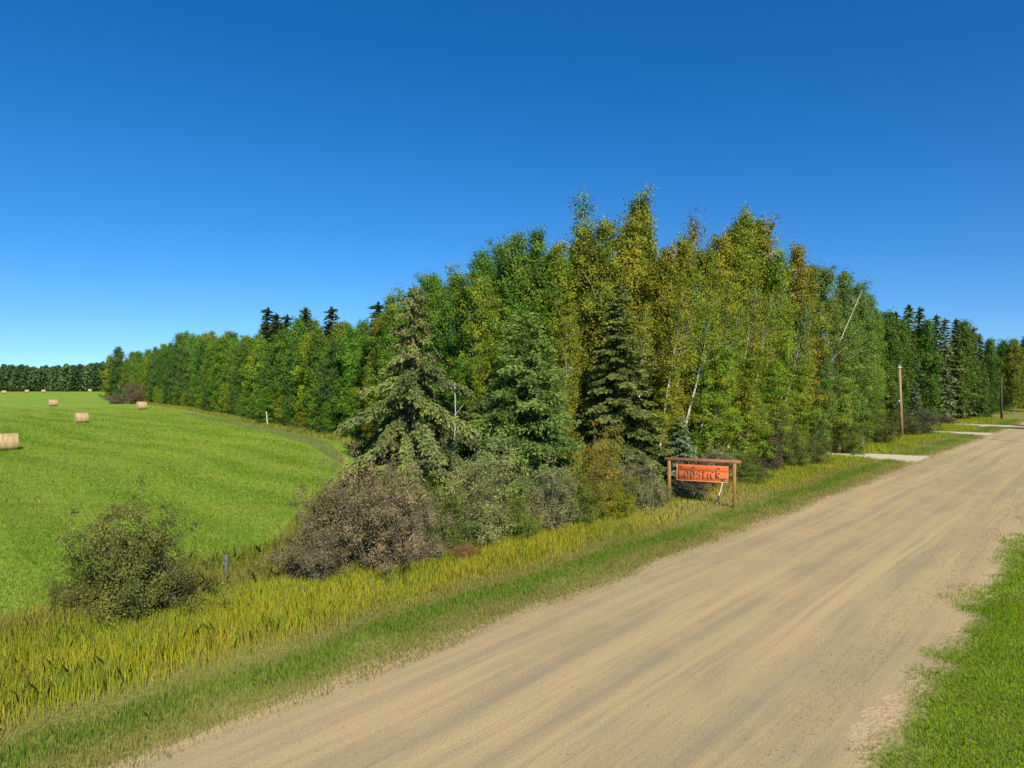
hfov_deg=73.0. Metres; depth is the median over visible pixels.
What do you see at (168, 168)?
sky
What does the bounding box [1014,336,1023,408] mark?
leafy tree
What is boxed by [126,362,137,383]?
leafy tree
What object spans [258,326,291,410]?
leafy tree
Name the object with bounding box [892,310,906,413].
spruce tree
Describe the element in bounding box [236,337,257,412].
leafy tree
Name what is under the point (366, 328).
leafy tree
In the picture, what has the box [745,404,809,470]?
shrub
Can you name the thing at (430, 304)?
aspen tree
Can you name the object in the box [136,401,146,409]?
hay bale
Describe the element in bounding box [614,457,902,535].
verge grass
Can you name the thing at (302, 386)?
leafy tree
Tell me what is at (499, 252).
aspen tree
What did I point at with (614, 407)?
spruce tree
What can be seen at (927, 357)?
leafy tree
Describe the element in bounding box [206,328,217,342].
leafy tree
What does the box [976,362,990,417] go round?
spruce tree
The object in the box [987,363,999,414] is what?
leafy tree
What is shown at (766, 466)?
shrub
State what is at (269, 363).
leafy tree
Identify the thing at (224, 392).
sapling
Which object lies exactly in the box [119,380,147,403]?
shrub
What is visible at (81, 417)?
hay bale
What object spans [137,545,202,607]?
shrub
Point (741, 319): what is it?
aspen tree
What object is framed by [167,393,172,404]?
sapling
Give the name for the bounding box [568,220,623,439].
aspen tree
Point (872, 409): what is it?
aspen tree
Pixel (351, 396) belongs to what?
sapling
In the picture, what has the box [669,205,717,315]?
aspen tree
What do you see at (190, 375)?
leafy tree
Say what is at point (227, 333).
leafy tree
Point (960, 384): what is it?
spruce tree
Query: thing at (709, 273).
aspen tree
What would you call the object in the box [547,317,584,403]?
aspen tree
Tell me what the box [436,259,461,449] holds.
aspen tree
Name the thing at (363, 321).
leafy tree
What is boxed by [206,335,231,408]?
leafy tree
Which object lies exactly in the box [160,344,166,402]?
leafy tree
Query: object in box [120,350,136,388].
leafy tree
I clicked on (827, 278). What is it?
aspen tree
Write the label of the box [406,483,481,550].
shrub
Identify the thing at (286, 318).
spruce tree
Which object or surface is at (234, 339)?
leafy tree
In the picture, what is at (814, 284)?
aspen tree
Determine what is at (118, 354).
leafy tree
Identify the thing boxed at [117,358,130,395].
leafy tree
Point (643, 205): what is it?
aspen tree
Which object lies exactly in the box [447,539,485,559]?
shrub
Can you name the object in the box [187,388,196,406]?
sapling
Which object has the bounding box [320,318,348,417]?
leafy tree
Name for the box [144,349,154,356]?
leafy tree
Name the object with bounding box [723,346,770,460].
aspen tree
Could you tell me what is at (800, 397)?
aspen tree
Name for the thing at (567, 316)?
aspen tree
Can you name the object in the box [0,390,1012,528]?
ground
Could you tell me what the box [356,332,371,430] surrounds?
leafy tree
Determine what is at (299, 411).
sapling
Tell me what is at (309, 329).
leafy tree
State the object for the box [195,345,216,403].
leafy tree
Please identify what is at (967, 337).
leafy tree
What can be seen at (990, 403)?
leafy tree
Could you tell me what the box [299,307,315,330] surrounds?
spruce tree
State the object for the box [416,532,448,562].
shrub
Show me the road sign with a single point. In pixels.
(703, 473)
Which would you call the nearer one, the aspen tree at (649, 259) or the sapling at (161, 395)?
the aspen tree at (649, 259)
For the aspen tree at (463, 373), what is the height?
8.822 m
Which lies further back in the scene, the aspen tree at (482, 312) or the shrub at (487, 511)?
the aspen tree at (482, 312)
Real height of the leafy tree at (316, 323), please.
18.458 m
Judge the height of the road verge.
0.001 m
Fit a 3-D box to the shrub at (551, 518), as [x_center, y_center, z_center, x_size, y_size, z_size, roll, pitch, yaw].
[1.722,5.081,32.007,3.202,3.842,4.200,0,0,28]
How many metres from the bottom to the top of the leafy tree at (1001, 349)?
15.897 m
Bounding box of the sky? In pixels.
[0,0,1023,377]
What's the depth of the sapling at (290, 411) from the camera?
100.16 m
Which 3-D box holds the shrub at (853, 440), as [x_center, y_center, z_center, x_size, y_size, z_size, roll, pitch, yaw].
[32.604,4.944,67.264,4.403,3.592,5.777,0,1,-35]
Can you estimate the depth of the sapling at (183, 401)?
170.67 m
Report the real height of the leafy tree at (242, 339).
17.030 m
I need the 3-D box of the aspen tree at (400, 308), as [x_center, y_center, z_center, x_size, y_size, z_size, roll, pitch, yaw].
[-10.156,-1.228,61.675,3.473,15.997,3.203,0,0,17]
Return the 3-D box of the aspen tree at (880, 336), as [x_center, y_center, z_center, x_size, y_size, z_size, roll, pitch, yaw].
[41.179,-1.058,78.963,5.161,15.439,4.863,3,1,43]
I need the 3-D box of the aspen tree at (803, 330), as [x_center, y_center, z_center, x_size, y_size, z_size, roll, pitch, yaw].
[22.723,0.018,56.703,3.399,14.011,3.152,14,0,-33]
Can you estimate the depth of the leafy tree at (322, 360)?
92.94 m
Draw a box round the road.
[116,422,1023,767]
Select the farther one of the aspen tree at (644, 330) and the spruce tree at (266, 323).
the spruce tree at (266, 323)
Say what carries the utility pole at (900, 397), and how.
on the road verge
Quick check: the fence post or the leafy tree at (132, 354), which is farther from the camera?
the leafy tree at (132, 354)
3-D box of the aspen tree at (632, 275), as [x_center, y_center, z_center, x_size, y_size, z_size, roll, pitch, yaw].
[8.441,-2.672,49.540,7.662,19.064,6.658,0,0,25]
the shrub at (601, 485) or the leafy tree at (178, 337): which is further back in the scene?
the leafy tree at (178, 337)
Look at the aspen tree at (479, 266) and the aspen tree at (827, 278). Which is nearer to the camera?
the aspen tree at (479, 266)
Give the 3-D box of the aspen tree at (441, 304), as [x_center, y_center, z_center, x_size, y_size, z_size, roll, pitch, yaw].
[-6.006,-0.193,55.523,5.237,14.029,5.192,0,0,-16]
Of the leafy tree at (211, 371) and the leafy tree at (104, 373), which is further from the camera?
the leafy tree at (104, 373)
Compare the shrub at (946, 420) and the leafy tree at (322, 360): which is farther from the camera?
the shrub at (946, 420)
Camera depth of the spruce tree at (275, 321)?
118.63 m
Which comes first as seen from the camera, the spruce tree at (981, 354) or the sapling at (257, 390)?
the sapling at (257, 390)
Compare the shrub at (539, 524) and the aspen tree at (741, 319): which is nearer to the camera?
the shrub at (539, 524)
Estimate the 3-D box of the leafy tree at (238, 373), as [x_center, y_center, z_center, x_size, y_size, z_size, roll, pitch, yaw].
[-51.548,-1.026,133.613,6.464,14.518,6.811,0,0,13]
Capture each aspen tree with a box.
[350,312,388,447]
[363,290,409,464]
[388,270,456,460]
[389,281,407,408]
[417,298,453,443]
[424,269,472,472]
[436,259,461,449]
[438,354,482,485]
[440,273,515,445]
[443,245,501,392]
[460,335,501,464]
[461,236,526,369]
[479,229,559,414]
[505,223,552,364]
[516,235,596,397]
[524,248,588,432]
[529,382,586,462]
[547,301,598,463]
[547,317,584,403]
[564,185,599,271]
[566,239,578,277]
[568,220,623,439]
[571,214,647,439]
[579,213,672,437]
[615,181,669,420]
[628,241,702,470]
[628,296,668,421]
[632,207,659,420]
[637,232,707,443]
[646,358,699,478]
[653,229,660,306]
[654,273,703,471]
[661,263,712,431]
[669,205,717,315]
[677,244,751,462]
[684,346,757,464]
[685,292,733,429]
[688,229,760,447]
[696,273,746,454]
[712,302,754,425]
[715,216,761,463]
[719,201,777,444]
[723,278,770,465]
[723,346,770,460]
[739,357,799,462]
[744,211,810,458]
[745,246,817,447]
[745,282,782,441]
[762,280,795,466]
[770,300,817,462]
[779,239,828,458]
[779,344,823,452]
[785,260,835,438]
[800,263,861,432]
[806,350,844,456]
[819,268,879,451]
[826,358,862,452]
[833,277,888,427]
[850,358,890,442]
[851,292,889,441]
[864,310,899,434]
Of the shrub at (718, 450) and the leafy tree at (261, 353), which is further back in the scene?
the leafy tree at (261, 353)
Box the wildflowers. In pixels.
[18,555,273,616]
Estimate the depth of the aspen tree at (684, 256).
49.68 m
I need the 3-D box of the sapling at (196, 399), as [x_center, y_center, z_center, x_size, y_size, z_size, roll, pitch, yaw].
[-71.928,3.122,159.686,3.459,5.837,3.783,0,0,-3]
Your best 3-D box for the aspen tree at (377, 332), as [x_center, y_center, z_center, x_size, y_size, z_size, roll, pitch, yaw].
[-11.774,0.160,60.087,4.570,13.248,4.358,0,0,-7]
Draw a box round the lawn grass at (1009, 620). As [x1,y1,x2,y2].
[798,516,1023,767]
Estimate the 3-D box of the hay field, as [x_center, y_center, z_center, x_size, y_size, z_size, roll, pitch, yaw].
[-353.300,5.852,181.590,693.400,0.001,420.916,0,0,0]
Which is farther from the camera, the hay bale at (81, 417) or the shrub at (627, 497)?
the hay bale at (81, 417)
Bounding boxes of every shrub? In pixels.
[25,564,109,619]
[49,468,239,627]
[103,391,134,403]
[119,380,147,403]
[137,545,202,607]
[260,518,361,583]
[279,476,370,566]
[317,435,432,580]
[374,486,454,565]
[381,466,453,521]
[387,461,448,506]
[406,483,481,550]
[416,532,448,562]
[430,427,530,550]
[439,489,492,548]
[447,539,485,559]
[468,457,539,511]
[493,486,541,541]
[502,507,545,536]
[512,454,582,532]
[546,466,608,526]
[559,418,633,519]
[588,470,641,521]
[607,452,667,514]
[638,475,676,509]
[666,456,718,498]
[686,441,737,487]
[717,446,776,485]
[739,455,774,478]
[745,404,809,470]
[777,422,823,466]
[798,433,834,464]
[823,418,872,455]
[860,405,908,443]
[895,413,932,434]
[902,405,943,434]
[935,413,957,423]
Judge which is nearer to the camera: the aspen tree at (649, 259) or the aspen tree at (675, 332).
the aspen tree at (675, 332)
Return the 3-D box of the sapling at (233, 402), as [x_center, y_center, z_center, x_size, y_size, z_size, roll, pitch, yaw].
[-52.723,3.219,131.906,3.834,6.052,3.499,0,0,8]
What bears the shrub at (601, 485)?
on the road verge
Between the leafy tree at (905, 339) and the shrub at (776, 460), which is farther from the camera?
the leafy tree at (905, 339)
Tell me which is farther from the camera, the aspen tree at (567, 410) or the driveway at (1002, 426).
the driveway at (1002, 426)
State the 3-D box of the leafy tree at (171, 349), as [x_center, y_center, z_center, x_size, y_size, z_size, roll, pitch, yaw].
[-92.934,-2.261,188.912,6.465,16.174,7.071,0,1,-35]
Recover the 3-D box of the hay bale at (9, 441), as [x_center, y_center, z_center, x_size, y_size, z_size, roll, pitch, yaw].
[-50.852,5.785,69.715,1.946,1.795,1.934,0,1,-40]
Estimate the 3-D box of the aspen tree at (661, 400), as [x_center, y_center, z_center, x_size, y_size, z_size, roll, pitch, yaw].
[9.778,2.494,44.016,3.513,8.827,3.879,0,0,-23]
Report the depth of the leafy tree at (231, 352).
140.49 m
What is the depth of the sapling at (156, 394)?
194.60 m
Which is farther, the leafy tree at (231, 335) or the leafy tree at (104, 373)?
the leafy tree at (104, 373)
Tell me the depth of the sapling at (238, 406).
125.78 m
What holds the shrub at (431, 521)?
on the road verge
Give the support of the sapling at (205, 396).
on the ground at (313, 425)
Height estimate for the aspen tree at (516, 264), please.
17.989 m
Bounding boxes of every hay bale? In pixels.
[0,432,18,450]
[48,399,57,405]
[74,412,88,422]
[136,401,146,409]
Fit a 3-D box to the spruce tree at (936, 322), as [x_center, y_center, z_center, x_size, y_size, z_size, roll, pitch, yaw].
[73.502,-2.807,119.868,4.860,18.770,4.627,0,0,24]
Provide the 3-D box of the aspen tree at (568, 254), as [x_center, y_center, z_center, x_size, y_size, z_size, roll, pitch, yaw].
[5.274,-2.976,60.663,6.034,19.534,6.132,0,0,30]
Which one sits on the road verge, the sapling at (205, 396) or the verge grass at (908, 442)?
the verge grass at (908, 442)
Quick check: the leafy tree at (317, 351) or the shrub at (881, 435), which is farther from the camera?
the leafy tree at (317, 351)
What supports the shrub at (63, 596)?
on the hay field
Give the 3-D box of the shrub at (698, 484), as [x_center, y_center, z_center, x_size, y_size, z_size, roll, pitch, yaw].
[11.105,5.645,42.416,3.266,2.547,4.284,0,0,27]
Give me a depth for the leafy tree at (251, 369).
125.64 m
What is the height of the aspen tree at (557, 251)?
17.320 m
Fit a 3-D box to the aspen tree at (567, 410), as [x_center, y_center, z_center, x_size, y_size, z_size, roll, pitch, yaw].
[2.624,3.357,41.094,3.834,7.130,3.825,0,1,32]
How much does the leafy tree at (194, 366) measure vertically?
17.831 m
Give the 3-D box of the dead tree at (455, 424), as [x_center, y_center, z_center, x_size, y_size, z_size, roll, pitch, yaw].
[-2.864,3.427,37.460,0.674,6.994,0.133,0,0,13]
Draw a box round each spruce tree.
[249,307,278,418]
[267,313,282,420]
[273,314,292,421]
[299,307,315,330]
[321,283,495,522]
[322,306,339,427]
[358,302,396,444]
[464,308,587,503]
[570,280,682,497]
[632,453,661,501]
[659,417,708,497]
[875,365,899,435]
[889,392,898,431]
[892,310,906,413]
[903,304,929,420]
[908,380,923,421]
[912,307,926,419]
[928,314,948,420]
[934,318,957,419]
[947,318,970,418]
[950,346,966,418]
[965,326,985,416]
[969,333,993,416]
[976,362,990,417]
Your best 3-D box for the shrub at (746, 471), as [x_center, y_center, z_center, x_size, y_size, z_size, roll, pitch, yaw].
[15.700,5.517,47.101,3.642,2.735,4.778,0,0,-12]
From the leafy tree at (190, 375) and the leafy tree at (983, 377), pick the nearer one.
the leafy tree at (983, 377)
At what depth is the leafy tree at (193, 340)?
184.69 m
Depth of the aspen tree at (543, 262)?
47.58 m
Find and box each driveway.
[801,450,933,462]
[935,431,992,435]
[955,423,1012,427]
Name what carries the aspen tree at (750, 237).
on the ground at (313, 425)
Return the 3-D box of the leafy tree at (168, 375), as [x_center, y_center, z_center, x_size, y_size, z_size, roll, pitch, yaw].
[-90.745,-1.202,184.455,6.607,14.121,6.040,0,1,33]
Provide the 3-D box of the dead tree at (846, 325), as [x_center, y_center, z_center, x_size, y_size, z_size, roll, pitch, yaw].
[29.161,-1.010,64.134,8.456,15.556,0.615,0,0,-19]
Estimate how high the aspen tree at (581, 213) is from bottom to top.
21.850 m
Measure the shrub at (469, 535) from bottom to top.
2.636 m
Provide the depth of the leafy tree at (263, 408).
107.51 m
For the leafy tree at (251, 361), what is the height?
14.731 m
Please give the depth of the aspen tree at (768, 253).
57.09 m
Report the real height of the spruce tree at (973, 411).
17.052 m
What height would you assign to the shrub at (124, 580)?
4.545 m
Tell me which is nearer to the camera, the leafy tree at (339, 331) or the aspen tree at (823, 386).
the aspen tree at (823, 386)
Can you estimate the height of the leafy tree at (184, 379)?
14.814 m
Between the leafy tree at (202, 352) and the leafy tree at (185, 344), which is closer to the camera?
the leafy tree at (202, 352)
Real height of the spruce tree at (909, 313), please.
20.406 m
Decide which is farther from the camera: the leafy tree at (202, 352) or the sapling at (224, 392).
the leafy tree at (202, 352)
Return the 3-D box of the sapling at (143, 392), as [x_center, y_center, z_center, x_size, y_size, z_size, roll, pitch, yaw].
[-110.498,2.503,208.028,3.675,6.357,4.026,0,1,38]
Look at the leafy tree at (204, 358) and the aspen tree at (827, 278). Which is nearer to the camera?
the aspen tree at (827, 278)
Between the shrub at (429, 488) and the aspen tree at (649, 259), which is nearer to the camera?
the shrub at (429, 488)
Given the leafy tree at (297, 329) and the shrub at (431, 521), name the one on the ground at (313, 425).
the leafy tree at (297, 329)
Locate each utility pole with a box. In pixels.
[898,365,902,434]
[1000,377,1002,418]
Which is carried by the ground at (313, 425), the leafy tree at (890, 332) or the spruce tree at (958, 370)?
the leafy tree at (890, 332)
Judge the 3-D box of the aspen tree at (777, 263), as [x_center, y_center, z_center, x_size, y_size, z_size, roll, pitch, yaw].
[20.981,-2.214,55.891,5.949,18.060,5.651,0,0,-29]
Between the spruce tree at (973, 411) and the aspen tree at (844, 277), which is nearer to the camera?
the aspen tree at (844, 277)
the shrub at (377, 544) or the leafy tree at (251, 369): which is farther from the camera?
the leafy tree at (251, 369)
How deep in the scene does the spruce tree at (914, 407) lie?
96.84 m
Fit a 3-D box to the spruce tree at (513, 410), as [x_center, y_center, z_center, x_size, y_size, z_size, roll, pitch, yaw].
[0.891,1.347,39.010,7.920,11.338,7.404,0,0,-17]
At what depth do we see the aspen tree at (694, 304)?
45.03 m
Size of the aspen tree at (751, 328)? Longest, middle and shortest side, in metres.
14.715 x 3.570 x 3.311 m
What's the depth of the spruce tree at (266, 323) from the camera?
120.69 m
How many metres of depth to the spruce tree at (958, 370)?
120.52 m
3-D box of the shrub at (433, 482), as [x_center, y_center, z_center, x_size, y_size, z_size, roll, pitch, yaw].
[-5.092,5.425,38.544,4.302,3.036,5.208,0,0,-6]
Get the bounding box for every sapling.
[138,382,145,401]
[152,385,160,402]
[157,388,166,403]
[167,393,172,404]
[171,385,180,405]
[179,392,188,406]
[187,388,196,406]
[192,385,202,408]
[199,383,212,410]
[208,387,221,411]
[214,382,231,412]
[226,386,241,414]
[233,396,245,416]
[240,386,252,417]
[249,387,261,418]
[268,386,287,423]
[282,395,295,425]
[292,402,306,428]
[304,397,321,429]
[315,401,337,433]
[338,385,363,439]
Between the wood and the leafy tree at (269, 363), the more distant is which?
the wood
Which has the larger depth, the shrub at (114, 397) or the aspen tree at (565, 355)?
the shrub at (114, 397)
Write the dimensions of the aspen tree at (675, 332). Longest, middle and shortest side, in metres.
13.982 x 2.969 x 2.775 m
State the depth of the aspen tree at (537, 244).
49.25 m
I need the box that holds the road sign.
[664,457,740,507]
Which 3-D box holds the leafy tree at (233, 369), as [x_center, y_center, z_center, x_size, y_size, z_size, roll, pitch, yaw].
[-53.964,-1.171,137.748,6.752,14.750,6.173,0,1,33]
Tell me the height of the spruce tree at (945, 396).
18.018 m
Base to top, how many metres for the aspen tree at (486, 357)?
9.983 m
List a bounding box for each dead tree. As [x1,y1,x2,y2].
[453,383,464,496]
[831,291,861,359]
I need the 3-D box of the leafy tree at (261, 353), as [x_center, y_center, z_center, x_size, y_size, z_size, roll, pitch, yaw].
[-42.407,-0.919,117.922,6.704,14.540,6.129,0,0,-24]
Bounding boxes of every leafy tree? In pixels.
[97,355,117,398]
[102,346,125,395]
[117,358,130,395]
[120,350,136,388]
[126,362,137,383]
[127,351,145,390]
[137,357,148,390]
[140,352,155,401]
[141,355,157,401]
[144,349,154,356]
[146,354,166,400]
[156,345,170,403]
[159,347,175,400]
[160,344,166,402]
[161,354,178,403]
[162,347,187,402]
[169,331,182,351]
[171,350,192,405]
[179,331,190,357]
[182,351,196,397]
[186,340,208,398]
[187,332,197,403]
[187,335,205,403]
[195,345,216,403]
[196,343,215,400]
[205,360,225,408]
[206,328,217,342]
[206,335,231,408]
[220,341,239,394]
[223,329,233,338]
[224,342,243,411]
[226,342,248,414]
[227,331,241,344]
[229,335,238,348]
[233,334,250,343]
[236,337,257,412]
[241,339,261,413]
[241,349,257,396]
[245,337,269,417]
[254,386,278,422]
[255,342,277,417]
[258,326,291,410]
[274,337,308,420]
[275,315,309,424]
[285,333,322,427]
[295,325,330,428]
[303,324,315,388]
[308,315,321,328]
[311,337,348,432]
[314,343,349,428]
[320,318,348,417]
[327,324,365,432]
[343,321,354,342]
[345,321,371,415]
[346,329,370,435]
[353,317,369,329]
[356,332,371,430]
[432,271,444,303]
[877,306,913,421]
[890,316,923,420]
[913,316,945,419]
[949,317,987,410]
[969,368,990,409]
[980,337,1007,412]
[981,367,995,412]
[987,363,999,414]
[994,338,1012,410]
[999,338,1023,413]
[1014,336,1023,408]
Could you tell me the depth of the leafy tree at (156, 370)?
195.47 m
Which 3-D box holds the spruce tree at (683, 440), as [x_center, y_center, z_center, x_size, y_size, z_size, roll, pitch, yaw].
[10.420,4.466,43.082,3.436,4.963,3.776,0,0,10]
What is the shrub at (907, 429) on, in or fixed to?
on the road verge
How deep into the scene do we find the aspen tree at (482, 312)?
47.84 m
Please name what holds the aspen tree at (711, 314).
on the ground at (313, 425)
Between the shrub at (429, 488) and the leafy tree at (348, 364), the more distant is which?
the leafy tree at (348, 364)
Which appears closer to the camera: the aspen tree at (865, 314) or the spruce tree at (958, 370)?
the aspen tree at (865, 314)
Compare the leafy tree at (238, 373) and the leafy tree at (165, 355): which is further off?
the leafy tree at (165, 355)
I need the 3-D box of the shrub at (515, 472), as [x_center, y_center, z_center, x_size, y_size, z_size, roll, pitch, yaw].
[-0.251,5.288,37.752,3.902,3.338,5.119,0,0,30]
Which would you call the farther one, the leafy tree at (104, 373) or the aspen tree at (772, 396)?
the leafy tree at (104, 373)
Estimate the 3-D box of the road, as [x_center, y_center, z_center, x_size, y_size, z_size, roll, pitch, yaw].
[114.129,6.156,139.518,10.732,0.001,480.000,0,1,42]
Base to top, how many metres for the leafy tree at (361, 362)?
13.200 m
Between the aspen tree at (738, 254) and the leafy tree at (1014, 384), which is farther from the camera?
the leafy tree at (1014, 384)
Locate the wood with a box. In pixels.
[0,361,123,390]
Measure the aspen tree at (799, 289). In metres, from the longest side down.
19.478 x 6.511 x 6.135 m
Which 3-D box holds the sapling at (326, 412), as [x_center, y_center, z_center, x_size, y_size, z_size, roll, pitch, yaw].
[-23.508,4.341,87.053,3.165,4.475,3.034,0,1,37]
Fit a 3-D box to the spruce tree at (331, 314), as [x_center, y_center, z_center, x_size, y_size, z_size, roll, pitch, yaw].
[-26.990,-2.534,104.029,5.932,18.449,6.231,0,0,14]
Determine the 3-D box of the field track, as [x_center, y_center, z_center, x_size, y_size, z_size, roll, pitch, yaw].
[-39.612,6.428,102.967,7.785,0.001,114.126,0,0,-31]
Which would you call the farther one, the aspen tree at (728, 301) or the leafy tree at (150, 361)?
the leafy tree at (150, 361)
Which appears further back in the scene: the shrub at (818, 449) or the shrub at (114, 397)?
the shrub at (114, 397)
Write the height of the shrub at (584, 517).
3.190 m
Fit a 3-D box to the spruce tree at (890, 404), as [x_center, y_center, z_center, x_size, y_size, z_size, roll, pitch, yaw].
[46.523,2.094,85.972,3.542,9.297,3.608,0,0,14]
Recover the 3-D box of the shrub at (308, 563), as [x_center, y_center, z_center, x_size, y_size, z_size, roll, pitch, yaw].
[-7.389,5.999,24.898,3.748,2.118,3.300,0,0,7]
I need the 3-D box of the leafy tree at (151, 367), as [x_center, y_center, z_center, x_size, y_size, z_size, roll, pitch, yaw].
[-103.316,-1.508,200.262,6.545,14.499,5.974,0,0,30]
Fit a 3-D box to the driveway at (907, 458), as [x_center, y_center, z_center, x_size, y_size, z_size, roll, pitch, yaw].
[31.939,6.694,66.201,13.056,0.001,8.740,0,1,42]
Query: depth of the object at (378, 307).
75.58 m
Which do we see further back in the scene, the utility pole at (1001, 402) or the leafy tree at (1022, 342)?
the leafy tree at (1022, 342)
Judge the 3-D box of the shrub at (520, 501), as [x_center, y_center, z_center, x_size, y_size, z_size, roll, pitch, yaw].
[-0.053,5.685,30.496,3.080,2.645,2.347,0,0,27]
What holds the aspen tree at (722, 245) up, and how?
on the ground at (313, 425)
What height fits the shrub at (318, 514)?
3.520 m
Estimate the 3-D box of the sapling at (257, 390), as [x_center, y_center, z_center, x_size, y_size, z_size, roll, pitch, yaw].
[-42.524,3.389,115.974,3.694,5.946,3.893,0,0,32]
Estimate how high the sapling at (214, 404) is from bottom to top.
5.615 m
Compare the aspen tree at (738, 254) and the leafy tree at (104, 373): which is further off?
the leafy tree at (104, 373)
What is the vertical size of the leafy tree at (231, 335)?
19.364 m
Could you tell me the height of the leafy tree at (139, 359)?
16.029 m
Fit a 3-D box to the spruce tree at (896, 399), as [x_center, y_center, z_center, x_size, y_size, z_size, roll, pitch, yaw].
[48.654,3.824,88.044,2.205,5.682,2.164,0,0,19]
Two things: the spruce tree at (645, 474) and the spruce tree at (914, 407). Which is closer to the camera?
the spruce tree at (645, 474)
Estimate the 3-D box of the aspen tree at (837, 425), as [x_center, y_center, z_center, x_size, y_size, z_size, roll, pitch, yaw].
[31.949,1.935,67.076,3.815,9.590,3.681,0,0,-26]
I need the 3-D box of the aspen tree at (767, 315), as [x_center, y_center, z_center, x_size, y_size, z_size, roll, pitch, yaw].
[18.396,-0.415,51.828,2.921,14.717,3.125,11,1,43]
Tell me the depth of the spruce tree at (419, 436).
37.32 m
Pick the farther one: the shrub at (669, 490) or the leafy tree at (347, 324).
the leafy tree at (347, 324)
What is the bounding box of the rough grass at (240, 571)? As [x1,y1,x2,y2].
[0,399,801,643]
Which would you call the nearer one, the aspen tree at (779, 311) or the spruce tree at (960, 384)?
the aspen tree at (779, 311)
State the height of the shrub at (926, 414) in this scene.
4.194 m
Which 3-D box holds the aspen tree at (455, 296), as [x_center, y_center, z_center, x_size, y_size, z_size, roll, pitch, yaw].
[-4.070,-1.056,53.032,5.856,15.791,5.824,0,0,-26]
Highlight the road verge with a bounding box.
[0,407,1023,767]
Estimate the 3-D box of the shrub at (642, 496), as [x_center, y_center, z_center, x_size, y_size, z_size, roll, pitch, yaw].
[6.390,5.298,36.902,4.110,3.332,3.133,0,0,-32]
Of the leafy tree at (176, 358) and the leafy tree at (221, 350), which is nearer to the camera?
the leafy tree at (221, 350)
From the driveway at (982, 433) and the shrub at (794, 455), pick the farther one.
the driveway at (982, 433)
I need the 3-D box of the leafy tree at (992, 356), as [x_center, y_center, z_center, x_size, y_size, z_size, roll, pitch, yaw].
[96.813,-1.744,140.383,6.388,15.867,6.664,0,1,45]
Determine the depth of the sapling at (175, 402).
177.42 m
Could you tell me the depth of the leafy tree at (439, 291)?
86.22 m
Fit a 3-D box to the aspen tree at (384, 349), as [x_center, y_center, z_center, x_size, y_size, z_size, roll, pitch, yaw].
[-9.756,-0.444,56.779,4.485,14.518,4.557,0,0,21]
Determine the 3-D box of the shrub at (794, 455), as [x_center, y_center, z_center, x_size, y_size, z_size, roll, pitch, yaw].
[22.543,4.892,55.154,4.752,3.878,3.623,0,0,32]
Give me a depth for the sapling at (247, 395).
120.56 m
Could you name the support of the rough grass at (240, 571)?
on the hay field
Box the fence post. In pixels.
[224,554,227,576]
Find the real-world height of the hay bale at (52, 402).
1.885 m
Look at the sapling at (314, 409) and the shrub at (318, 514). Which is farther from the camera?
the sapling at (314, 409)
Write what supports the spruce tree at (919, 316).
on the ground at (313, 425)
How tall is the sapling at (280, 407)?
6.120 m
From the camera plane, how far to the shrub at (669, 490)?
37.77 m
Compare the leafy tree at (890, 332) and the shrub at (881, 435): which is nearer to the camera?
the shrub at (881, 435)
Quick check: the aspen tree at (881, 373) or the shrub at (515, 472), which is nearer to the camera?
the shrub at (515, 472)
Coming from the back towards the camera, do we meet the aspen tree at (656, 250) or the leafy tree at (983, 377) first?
the leafy tree at (983, 377)
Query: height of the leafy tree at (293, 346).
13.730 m
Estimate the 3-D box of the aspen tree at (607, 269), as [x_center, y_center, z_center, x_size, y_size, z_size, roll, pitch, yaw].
[6.484,-2.529,48.075,6.976,18.814,6.946,0,0,0]
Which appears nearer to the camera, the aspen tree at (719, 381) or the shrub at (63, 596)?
the shrub at (63, 596)
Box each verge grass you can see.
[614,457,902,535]
[804,416,1023,467]
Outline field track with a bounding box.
[180,412,343,473]
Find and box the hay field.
[0,392,395,620]
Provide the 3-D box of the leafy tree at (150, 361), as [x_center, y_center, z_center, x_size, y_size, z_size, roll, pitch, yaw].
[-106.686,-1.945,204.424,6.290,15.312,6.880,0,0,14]

